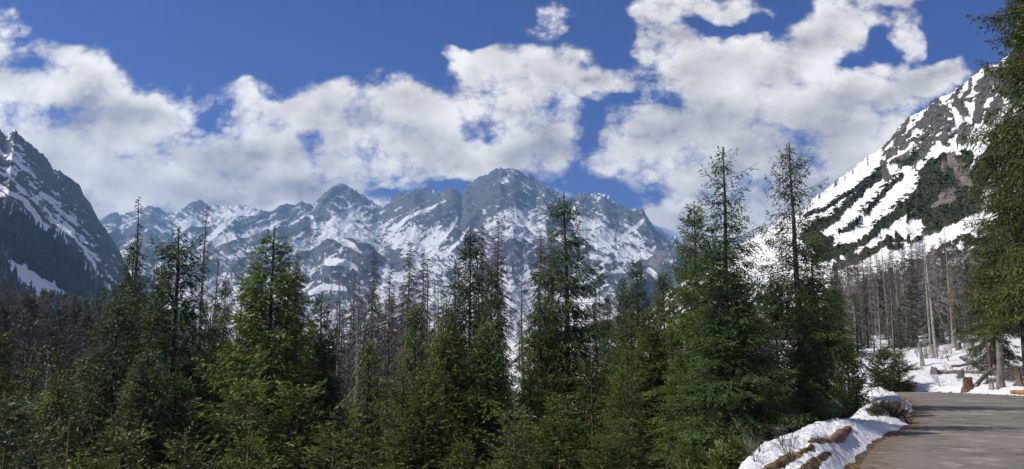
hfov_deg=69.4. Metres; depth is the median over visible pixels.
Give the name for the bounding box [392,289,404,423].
dead tree
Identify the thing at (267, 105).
sky
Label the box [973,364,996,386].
log
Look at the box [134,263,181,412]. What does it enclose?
spruce tree
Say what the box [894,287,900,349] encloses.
dead tree
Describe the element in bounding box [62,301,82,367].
spruce tree
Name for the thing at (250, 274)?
spruce tree
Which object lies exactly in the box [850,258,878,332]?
dead tree
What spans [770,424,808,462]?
twig
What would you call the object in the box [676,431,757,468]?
brush pile
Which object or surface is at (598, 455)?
spruce tree
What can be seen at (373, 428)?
spruce tree
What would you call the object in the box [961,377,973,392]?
stump
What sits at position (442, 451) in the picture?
spruce tree
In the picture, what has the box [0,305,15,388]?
spruce tree
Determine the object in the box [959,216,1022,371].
spruce tree
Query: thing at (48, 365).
dead tree
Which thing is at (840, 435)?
rock
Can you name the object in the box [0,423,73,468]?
spruce tree
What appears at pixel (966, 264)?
dead tree
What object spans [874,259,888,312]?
dead tree
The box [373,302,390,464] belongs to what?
dead tree
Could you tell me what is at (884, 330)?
spruce tree
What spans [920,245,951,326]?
dead tree
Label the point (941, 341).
brush pile
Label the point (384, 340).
dead tree
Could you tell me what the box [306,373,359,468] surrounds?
spruce tree
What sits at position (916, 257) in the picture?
dead tree
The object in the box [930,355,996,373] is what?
log
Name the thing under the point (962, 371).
stump
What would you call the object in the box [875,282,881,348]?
dead tree
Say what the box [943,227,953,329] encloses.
dead tree
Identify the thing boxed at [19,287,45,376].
dead tree
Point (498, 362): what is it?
spruce tree
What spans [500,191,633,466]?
spruce tree
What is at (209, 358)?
spruce tree
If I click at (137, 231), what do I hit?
dead tree
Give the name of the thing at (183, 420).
spruce tree
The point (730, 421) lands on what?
spruce tree
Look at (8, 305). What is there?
dead tree
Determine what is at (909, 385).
spruce tree
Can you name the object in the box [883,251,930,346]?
dead tree
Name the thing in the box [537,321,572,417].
spruce tree
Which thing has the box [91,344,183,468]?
spruce tree
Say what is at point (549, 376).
spruce tree
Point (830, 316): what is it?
spruce tree
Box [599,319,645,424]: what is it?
spruce tree
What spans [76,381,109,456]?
spruce tree
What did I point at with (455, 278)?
spruce tree
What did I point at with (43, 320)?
dead tree
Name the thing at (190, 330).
spruce tree
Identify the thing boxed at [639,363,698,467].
spruce tree
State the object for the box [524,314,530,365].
spruce tree
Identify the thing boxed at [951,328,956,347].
snag
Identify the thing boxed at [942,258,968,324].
dead tree
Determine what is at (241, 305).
dead tree
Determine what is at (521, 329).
dead tree
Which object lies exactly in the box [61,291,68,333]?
spruce tree
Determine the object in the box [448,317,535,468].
spruce tree
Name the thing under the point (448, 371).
spruce tree
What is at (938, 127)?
mountain slope
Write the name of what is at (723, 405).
spruce tree
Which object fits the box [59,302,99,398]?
dead tree
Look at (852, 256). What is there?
dead tree
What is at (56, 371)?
spruce tree
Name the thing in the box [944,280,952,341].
dead tree
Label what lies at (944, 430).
road
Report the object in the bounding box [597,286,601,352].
dead tree
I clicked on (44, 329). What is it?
spruce tree
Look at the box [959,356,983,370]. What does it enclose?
log
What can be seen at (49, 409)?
spruce tree
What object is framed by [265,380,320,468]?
spruce tree
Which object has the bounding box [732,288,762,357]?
spruce tree
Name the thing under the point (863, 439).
ground
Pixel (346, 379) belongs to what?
dead tree
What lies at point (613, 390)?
spruce tree
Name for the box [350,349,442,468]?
spruce tree
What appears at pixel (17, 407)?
spruce tree
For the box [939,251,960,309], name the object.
dead tree
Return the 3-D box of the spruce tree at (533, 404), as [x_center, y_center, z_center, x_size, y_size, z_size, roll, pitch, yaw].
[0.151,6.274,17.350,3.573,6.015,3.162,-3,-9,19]
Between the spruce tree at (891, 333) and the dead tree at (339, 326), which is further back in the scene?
the dead tree at (339, 326)
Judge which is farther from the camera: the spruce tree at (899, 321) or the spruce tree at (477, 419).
the spruce tree at (899, 321)
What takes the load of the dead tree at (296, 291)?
on the ground
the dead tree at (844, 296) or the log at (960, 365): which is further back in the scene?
the dead tree at (844, 296)
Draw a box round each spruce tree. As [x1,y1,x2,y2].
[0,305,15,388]
[0,326,24,445]
[0,343,62,442]
[0,386,44,468]
[0,388,75,468]
[0,414,82,468]
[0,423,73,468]
[4,292,47,418]
[6,306,28,388]
[15,314,32,389]
[15,372,89,468]
[18,385,84,466]
[26,306,54,387]
[28,345,73,440]
[30,417,97,468]
[36,287,50,345]
[37,306,74,421]
[45,288,56,346]
[45,432,107,468]
[51,344,119,456]
[54,290,159,468]
[61,226,241,464]
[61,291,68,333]
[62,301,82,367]
[63,306,80,391]
[66,294,77,348]
[70,311,98,409]
[70,337,115,461]
[74,422,176,468]
[76,292,92,340]
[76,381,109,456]
[91,290,105,343]
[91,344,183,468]
[95,284,107,346]
[96,362,191,468]
[99,235,155,412]
[100,315,122,390]
[104,381,145,451]
[107,287,120,350]
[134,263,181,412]
[137,367,220,468]
[141,427,233,468]
[173,371,290,468]
[176,299,188,415]
[177,343,196,404]
[177,366,225,468]
[182,226,335,468]
[183,307,197,392]
[184,303,229,425]
[189,331,223,425]
[193,383,239,468]
[202,275,236,385]
[202,302,209,353]
[207,337,237,405]
[208,333,262,466]
[215,427,286,468]
[217,260,274,440]
[227,261,327,468]
[236,379,352,468]
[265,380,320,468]
[268,436,323,468]
[292,292,357,466]
[297,421,369,468]
[301,405,385,468]
[303,329,354,467]
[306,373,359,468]
[342,336,396,468]
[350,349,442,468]
[357,384,469,468]
[369,430,441,468]
[380,301,437,460]
[393,372,467,468]
[397,299,490,468]
[420,371,503,468]
[428,263,477,411]
[428,329,435,370]
[434,227,499,466]
[434,340,461,455]
[438,358,481,448]
[438,435,482,468]
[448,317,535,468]
[457,370,504,464]
[458,264,522,460]
[475,392,543,468]
[477,340,510,451]
[490,372,562,468]
[499,422,549,468]
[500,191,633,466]
[505,298,581,468]
[510,392,599,468]
[512,322,520,371]
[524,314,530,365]
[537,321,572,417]
[546,355,599,468]
[548,345,626,468]
[568,370,619,468]
[574,361,676,468]
[580,417,655,468]
[581,434,630,468]
[582,309,611,437]
[590,367,650,467]
[597,297,616,382]
[599,315,642,437]
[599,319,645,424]
[600,274,636,403]
[601,328,673,436]
[605,257,658,371]
[608,308,675,463]
[609,369,667,466]
[618,146,858,468]
[632,270,682,402]
[637,201,739,416]
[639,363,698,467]
[644,350,701,468]
[655,245,817,468]
[668,439,699,468]
[694,350,713,409]
[698,356,766,435]
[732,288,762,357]
[739,141,894,430]
[745,319,804,438]
[757,275,816,421]
[772,290,850,434]
[789,233,862,418]
[821,266,856,357]
[827,332,872,418]
[846,294,871,354]
[847,319,855,350]
[856,308,865,342]
[858,343,905,391]
[881,317,886,339]
[885,349,918,391]
[886,310,897,344]
[888,307,907,350]
[901,289,925,347]
[922,304,943,343]
[932,315,947,340]
[939,0,1023,332]
[947,112,1023,382]
[949,305,964,337]
[954,307,968,339]
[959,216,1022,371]
[961,291,976,332]
[967,0,1023,303]
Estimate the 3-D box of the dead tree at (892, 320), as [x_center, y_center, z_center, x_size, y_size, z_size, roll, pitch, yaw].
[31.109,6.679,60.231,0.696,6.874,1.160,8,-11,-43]
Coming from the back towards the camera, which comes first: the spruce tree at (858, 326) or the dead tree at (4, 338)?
the spruce tree at (858, 326)
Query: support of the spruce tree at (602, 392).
on the ground
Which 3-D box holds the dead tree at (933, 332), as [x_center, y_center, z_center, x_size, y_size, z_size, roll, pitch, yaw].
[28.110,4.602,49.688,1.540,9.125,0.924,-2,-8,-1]
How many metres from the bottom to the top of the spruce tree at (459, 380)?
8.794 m
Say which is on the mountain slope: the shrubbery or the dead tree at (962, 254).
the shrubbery
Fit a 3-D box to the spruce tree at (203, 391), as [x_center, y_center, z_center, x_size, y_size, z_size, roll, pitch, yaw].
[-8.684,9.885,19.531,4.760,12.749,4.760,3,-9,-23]
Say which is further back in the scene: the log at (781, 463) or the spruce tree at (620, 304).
the spruce tree at (620, 304)
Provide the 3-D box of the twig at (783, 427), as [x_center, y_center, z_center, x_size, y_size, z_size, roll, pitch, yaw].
[3.375,2.469,9.260,0.369,0.400,0.204,2,-8,-11]
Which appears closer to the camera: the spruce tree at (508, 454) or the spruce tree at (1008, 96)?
the spruce tree at (508, 454)
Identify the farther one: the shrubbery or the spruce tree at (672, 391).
the shrubbery
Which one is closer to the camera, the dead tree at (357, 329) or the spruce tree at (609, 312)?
the spruce tree at (609, 312)
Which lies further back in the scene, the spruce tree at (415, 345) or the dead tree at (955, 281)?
the dead tree at (955, 281)
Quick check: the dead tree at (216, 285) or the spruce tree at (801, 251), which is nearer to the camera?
the spruce tree at (801, 251)
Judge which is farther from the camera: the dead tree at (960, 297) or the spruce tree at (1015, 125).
the dead tree at (960, 297)
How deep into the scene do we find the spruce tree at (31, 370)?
28.17 m
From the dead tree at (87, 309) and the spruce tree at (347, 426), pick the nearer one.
the spruce tree at (347, 426)
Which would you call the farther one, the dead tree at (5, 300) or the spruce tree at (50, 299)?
the spruce tree at (50, 299)
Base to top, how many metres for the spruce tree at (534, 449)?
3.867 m
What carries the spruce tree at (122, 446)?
on the ground
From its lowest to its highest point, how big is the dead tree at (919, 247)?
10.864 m
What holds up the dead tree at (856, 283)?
on the ground
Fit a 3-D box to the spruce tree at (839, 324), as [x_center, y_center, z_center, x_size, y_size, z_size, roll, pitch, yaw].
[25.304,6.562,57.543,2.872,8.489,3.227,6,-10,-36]
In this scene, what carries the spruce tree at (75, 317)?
on the ground
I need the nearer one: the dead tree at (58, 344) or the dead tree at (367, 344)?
the dead tree at (58, 344)
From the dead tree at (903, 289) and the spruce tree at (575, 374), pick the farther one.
the dead tree at (903, 289)
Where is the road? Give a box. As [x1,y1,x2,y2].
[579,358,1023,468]
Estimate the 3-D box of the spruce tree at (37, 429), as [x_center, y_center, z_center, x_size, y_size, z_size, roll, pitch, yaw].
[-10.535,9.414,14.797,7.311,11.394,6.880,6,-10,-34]
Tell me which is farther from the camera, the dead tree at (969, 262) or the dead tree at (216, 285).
the dead tree at (969, 262)
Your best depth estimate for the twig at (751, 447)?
8.40 m
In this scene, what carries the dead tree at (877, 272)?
on the ground
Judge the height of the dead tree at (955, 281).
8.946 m
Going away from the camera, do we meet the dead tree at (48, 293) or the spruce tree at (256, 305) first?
the spruce tree at (256, 305)
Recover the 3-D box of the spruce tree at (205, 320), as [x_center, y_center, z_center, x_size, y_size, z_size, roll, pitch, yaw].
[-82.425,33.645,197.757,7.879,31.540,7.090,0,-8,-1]
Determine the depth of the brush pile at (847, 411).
19.37 m
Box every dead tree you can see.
[0,277,20,383]
[0,281,32,421]
[0,283,11,397]
[3,288,41,425]
[8,288,33,388]
[17,289,55,388]
[17,298,49,433]
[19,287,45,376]
[21,294,54,400]
[25,303,86,416]
[29,296,74,386]
[30,303,71,421]
[39,360,50,420]
[49,307,97,396]
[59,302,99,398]
[70,314,82,364]
[111,197,153,370]
[188,207,214,420]
[207,259,219,389]
[232,267,243,361]
[281,251,307,371]
[328,300,361,438]
[329,306,348,408]
[331,275,348,409]
[336,307,360,437]
[339,309,351,377]
[340,274,362,423]
[341,292,366,401]
[343,257,364,441]
[345,298,372,454]
[349,246,392,444]
[361,270,404,461]
[361,296,377,452]
[371,294,383,459]
[372,300,387,416]
[373,291,404,434]
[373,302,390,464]
[383,240,420,441]
[390,290,412,436]
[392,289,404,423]
[404,249,435,388]
[423,259,433,370]
[430,295,441,361]
[436,290,440,340]
[466,227,501,346]
[481,218,520,390]
[511,275,527,395]
[513,228,555,407]
[542,230,564,370]
[587,293,598,358]
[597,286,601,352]
[830,269,854,331]
[836,261,871,345]
[841,255,855,332]
[845,261,858,331]
[848,258,873,339]
[850,249,867,302]
[850,251,881,348]
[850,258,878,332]
[858,271,882,345]
[861,260,878,302]
[864,266,874,352]
[864,267,886,334]
[866,255,883,329]
[872,251,887,324]
[874,251,911,347]
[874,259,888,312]
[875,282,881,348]
[876,249,910,340]
[876,259,893,327]
[877,219,889,342]
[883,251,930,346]
[885,259,909,338]
[886,275,900,350]
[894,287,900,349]
[898,241,912,316]
[901,240,923,323]
[901,250,921,327]
[912,242,927,327]
[912,245,954,335]
[913,238,922,308]
[913,255,924,320]
[916,254,946,341]
[919,229,930,347]
[919,244,964,339]
[920,236,939,357]
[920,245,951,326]
[923,277,933,340]
[935,237,954,313]
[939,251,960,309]
[940,240,953,281]
[941,242,964,305]
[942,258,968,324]
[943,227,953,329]
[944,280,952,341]
[945,253,969,327]
[946,249,969,326]
[954,243,971,316]
[954,250,963,330]
[959,245,973,320]
[960,252,972,318]
[961,261,986,324]
[962,248,981,335]
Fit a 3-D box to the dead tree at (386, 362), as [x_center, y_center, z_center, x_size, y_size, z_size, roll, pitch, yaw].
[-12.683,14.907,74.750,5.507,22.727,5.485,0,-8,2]
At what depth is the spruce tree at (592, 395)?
19.46 m
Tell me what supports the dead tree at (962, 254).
on the ground
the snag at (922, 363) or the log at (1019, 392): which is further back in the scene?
the snag at (922, 363)
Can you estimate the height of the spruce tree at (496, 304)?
14.126 m
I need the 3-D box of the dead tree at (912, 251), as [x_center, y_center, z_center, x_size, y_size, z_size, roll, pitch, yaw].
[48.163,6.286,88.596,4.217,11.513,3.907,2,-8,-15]
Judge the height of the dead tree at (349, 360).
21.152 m
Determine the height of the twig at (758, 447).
0.371 m
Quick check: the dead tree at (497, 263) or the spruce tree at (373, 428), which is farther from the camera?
the dead tree at (497, 263)
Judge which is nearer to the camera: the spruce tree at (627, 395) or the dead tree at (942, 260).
the spruce tree at (627, 395)
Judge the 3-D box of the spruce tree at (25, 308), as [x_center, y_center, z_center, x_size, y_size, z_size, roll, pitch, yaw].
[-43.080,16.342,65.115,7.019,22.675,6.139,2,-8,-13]
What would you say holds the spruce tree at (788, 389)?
on the ground
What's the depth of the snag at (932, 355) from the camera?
48.48 m
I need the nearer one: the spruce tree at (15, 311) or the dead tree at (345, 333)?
the spruce tree at (15, 311)
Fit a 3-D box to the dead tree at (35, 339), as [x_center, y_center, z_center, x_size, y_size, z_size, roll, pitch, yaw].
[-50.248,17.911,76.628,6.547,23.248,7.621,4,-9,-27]
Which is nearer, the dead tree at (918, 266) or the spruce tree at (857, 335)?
the spruce tree at (857, 335)
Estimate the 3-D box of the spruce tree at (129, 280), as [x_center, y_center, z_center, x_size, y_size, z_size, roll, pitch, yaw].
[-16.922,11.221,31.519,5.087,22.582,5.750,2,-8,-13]
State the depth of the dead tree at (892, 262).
70.83 m
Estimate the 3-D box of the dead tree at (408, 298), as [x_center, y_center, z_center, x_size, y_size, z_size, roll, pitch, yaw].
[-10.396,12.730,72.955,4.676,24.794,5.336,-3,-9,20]
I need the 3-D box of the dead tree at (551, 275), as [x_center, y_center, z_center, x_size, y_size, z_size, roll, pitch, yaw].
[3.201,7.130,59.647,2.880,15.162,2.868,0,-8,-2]
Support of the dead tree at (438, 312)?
on the ground
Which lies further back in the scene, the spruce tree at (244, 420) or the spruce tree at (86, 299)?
the spruce tree at (86, 299)
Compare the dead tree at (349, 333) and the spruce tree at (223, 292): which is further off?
the dead tree at (349, 333)
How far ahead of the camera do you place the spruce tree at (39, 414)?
18.59 m
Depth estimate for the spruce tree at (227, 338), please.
24.80 m
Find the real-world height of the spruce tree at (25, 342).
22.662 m
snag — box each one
[917,342,924,366]
[930,344,934,358]
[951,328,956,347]
[986,338,992,375]
[996,340,1005,389]
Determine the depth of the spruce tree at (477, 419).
19.41 m
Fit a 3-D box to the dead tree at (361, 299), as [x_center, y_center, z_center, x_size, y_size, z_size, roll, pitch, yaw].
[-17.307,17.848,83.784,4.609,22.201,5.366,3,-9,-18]
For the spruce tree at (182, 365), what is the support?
on the ground
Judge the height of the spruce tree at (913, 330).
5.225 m
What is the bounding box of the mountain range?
[99,167,720,350]
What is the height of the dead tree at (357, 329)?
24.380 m
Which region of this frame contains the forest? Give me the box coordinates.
[0,196,145,332]
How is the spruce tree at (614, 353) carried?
on the ground
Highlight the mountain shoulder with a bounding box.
[0,129,188,372]
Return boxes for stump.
[930,366,938,374]
[955,342,961,350]
[957,368,964,378]
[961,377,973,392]
[988,377,994,389]
[1012,364,1023,385]
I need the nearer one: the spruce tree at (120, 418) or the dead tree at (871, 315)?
the spruce tree at (120, 418)
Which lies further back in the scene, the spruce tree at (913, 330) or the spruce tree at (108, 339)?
the spruce tree at (108, 339)
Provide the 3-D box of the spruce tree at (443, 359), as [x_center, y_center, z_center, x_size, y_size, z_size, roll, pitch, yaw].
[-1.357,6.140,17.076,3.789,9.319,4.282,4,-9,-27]
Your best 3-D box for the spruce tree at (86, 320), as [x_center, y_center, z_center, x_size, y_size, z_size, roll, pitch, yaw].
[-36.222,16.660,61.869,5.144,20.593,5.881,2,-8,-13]
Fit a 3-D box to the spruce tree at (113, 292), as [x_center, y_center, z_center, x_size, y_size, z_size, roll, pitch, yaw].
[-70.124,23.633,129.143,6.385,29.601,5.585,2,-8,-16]
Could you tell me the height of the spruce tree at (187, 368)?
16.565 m
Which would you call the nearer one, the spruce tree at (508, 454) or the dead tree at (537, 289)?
the spruce tree at (508, 454)
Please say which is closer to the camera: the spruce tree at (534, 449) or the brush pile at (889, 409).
the spruce tree at (534, 449)
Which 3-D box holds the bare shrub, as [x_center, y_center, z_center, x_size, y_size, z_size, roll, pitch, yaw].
[27.899,7.553,48.062,1.106,1.207,1.035,-1,-8,10]
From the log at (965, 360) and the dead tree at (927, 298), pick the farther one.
the dead tree at (927, 298)
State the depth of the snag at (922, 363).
44.45 m
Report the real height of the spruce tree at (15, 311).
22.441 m
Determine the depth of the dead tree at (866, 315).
64.85 m
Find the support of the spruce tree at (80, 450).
on the ground
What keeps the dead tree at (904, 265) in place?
on the ground
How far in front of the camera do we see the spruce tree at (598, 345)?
39.11 m
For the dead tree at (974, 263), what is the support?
on the ground
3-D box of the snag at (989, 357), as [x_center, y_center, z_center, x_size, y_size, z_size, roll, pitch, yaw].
[24.746,6.380,38.287,0.295,2.247,0.301,1,-8,-8]
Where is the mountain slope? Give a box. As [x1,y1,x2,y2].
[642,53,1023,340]
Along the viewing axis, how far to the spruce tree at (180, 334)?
185.99 m
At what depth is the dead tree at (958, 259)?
77.55 m
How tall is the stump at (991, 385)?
0.782 m
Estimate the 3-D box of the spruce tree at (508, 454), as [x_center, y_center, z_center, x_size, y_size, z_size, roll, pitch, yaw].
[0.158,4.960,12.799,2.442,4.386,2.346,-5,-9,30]
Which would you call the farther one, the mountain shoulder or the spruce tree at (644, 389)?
the mountain shoulder
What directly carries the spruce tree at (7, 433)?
on the ground
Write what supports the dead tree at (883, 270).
on the ground
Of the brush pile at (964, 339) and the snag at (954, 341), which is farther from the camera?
the brush pile at (964, 339)
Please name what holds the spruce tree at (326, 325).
on the ground
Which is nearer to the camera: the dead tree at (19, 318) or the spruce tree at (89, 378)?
the spruce tree at (89, 378)
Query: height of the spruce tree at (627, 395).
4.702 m
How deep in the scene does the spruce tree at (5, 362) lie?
26.30 m
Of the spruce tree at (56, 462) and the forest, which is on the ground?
the spruce tree at (56, 462)
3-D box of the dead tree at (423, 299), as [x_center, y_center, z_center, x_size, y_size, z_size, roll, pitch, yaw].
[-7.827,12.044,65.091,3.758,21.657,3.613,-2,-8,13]
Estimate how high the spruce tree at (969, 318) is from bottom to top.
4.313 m
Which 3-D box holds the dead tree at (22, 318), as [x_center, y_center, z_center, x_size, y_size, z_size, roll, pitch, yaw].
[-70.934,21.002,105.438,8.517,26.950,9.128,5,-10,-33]
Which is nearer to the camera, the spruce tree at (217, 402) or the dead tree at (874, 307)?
the spruce tree at (217, 402)
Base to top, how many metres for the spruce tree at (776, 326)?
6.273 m
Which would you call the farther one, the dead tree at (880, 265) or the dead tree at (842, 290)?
the dead tree at (880, 265)
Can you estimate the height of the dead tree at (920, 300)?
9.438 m
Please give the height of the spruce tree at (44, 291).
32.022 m
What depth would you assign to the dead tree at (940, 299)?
65.82 m
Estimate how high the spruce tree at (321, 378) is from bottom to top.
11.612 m
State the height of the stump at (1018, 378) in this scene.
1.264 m
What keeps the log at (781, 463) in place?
on the ground
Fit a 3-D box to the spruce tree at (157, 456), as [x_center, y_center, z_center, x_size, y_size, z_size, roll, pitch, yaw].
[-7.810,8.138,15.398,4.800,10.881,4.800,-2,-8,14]
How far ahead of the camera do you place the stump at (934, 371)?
40.45 m
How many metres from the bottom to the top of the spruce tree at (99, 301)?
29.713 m
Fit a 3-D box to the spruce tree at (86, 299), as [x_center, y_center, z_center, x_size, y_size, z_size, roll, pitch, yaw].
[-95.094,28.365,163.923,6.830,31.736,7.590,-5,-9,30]
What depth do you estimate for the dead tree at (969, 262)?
84.56 m
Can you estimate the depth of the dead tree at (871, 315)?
59.62 m
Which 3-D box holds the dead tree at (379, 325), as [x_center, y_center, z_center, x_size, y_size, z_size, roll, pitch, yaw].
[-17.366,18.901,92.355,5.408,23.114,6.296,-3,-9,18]
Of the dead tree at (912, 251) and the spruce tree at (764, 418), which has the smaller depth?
the spruce tree at (764, 418)
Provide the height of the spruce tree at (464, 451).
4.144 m
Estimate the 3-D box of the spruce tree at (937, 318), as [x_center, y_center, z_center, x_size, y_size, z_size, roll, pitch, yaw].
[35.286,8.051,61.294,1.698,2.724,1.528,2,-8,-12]
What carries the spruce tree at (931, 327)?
on the ground
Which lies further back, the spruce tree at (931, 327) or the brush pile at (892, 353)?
the spruce tree at (931, 327)
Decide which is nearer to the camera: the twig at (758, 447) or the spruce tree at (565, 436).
the twig at (758, 447)
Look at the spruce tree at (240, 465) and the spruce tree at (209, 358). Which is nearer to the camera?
the spruce tree at (240, 465)
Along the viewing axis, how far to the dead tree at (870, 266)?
93.68 m
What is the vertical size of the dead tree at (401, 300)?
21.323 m
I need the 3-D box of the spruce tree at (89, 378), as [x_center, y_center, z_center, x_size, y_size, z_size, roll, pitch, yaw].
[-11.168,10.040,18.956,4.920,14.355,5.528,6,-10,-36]
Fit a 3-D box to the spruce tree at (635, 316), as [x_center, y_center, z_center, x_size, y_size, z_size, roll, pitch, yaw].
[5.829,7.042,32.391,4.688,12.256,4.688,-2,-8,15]
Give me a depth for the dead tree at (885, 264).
95.38 m
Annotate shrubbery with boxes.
[699,148,994,318]
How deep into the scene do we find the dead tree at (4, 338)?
64.19 m
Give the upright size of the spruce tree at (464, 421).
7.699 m
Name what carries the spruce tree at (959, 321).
on the ground
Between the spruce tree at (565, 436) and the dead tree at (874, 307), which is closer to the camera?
the spruce tree at (565, 436)
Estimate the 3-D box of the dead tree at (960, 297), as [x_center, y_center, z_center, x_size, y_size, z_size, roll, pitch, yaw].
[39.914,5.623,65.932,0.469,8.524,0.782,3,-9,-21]
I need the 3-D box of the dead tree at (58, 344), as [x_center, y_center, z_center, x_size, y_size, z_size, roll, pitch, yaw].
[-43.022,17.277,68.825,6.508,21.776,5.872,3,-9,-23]
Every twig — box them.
[731,433,765,461]
[744,426,768,451]
[768,418,792,445]
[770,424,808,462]
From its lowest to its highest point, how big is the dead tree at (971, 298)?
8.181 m
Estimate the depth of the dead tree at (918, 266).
97.67 m
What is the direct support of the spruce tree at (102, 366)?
on the ground
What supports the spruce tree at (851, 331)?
on the ground
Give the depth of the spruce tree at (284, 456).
15.89 m
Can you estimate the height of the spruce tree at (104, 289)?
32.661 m
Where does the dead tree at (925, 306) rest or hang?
on the ground
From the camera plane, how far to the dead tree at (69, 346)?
67.23 m
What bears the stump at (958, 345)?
on the ground
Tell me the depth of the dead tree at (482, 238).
55.30 m
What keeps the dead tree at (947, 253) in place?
on the ground
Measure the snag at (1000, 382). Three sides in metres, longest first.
2.332 x 0.444 x 0.428 m
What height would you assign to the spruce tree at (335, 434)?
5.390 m
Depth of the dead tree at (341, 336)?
85.54 m
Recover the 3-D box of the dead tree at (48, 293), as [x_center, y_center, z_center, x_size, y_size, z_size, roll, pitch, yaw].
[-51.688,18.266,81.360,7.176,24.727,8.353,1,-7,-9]
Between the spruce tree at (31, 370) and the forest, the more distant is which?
the forest
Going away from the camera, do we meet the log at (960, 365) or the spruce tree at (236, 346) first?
the spruce tree at (236, 346)
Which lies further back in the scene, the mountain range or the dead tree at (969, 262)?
the mountain range
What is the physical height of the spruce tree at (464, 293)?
17.833 m
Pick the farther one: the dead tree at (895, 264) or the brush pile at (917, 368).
the dead tree at (895, 264)
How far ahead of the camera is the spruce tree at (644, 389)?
18.21 m
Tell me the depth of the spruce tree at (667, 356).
19.69 m
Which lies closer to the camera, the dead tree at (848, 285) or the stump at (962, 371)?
the stump at (962, 371)
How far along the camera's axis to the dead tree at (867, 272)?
95.49 m
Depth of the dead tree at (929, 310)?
61.72 m
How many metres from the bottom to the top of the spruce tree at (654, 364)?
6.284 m
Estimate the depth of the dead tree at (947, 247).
98.30 m
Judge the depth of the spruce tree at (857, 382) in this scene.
19.99 m
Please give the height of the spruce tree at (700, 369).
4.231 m
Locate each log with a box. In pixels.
[763,444,813,468]
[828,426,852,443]
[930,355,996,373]
[951,350,994,368]
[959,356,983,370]
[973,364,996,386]
[1010,390,1023,394]
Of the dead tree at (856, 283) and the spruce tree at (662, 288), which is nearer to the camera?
the spruce tree at (662, 288)
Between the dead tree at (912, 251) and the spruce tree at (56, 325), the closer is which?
the spruce tree at (56, 325)
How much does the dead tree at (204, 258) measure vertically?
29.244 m
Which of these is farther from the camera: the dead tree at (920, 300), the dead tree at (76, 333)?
the dead tree at (76, 333)
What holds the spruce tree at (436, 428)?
on the ground
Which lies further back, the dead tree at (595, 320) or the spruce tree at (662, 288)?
the dead tree at (595, 320)
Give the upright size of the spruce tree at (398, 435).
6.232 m
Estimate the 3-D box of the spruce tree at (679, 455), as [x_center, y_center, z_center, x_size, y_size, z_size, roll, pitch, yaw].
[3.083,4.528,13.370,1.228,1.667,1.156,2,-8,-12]
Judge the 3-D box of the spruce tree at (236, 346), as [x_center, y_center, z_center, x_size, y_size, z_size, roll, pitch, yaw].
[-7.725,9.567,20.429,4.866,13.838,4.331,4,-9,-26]
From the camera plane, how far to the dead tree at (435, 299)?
113.34 m
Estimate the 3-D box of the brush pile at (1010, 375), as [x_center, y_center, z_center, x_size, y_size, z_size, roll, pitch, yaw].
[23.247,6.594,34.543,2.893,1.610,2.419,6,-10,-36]
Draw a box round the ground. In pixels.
[27,316,1023,468]
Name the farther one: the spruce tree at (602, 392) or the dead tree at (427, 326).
the dead tree at (427, 326)
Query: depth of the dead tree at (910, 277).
68.88 m
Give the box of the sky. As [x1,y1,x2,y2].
[0,0,1015,255]
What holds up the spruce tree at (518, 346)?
on the ground
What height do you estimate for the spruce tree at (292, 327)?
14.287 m
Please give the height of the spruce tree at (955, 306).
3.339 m
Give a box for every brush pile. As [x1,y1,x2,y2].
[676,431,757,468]
[800,403,860,426]
[853,396,913,422]
[868,349,909,358]
[901,364,924,370]
[921,336,951,345]
[946,335,982,343]
[975,361,1022,383]
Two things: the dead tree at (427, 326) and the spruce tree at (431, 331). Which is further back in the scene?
the spruce tree at (431, 331)
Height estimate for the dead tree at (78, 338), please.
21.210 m
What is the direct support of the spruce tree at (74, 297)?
on the ground
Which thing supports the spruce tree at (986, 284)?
on the ground
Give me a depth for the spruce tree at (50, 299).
175.16 m
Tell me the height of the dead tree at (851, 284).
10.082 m
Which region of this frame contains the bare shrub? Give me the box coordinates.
[933,343,950,358]
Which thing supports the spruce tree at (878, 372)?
on the ground
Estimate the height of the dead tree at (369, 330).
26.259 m
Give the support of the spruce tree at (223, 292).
on the ground
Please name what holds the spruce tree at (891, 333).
on the ground
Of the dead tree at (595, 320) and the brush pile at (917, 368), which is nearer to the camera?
the brush pile at (917, 368)
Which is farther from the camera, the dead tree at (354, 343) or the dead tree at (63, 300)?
the dead tree at (354, 343)
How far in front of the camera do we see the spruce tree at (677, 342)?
18.88 m
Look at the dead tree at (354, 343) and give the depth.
83.83 m
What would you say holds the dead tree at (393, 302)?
on the ground
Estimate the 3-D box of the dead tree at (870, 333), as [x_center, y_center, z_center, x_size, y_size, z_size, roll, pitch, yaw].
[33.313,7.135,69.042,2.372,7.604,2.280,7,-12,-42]
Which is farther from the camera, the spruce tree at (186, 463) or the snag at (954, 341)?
the snag at (954, 341)
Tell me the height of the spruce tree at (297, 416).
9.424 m
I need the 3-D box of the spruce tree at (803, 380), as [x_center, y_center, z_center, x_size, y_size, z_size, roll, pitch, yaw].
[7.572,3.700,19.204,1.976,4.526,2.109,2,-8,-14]
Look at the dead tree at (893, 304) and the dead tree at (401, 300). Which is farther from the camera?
the dead tree at (401, 300)
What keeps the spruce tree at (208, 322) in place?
on the ground
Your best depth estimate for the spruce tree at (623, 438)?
13.78 m
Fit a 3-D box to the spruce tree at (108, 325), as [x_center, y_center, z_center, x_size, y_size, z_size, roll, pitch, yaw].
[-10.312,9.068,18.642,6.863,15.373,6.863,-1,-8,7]

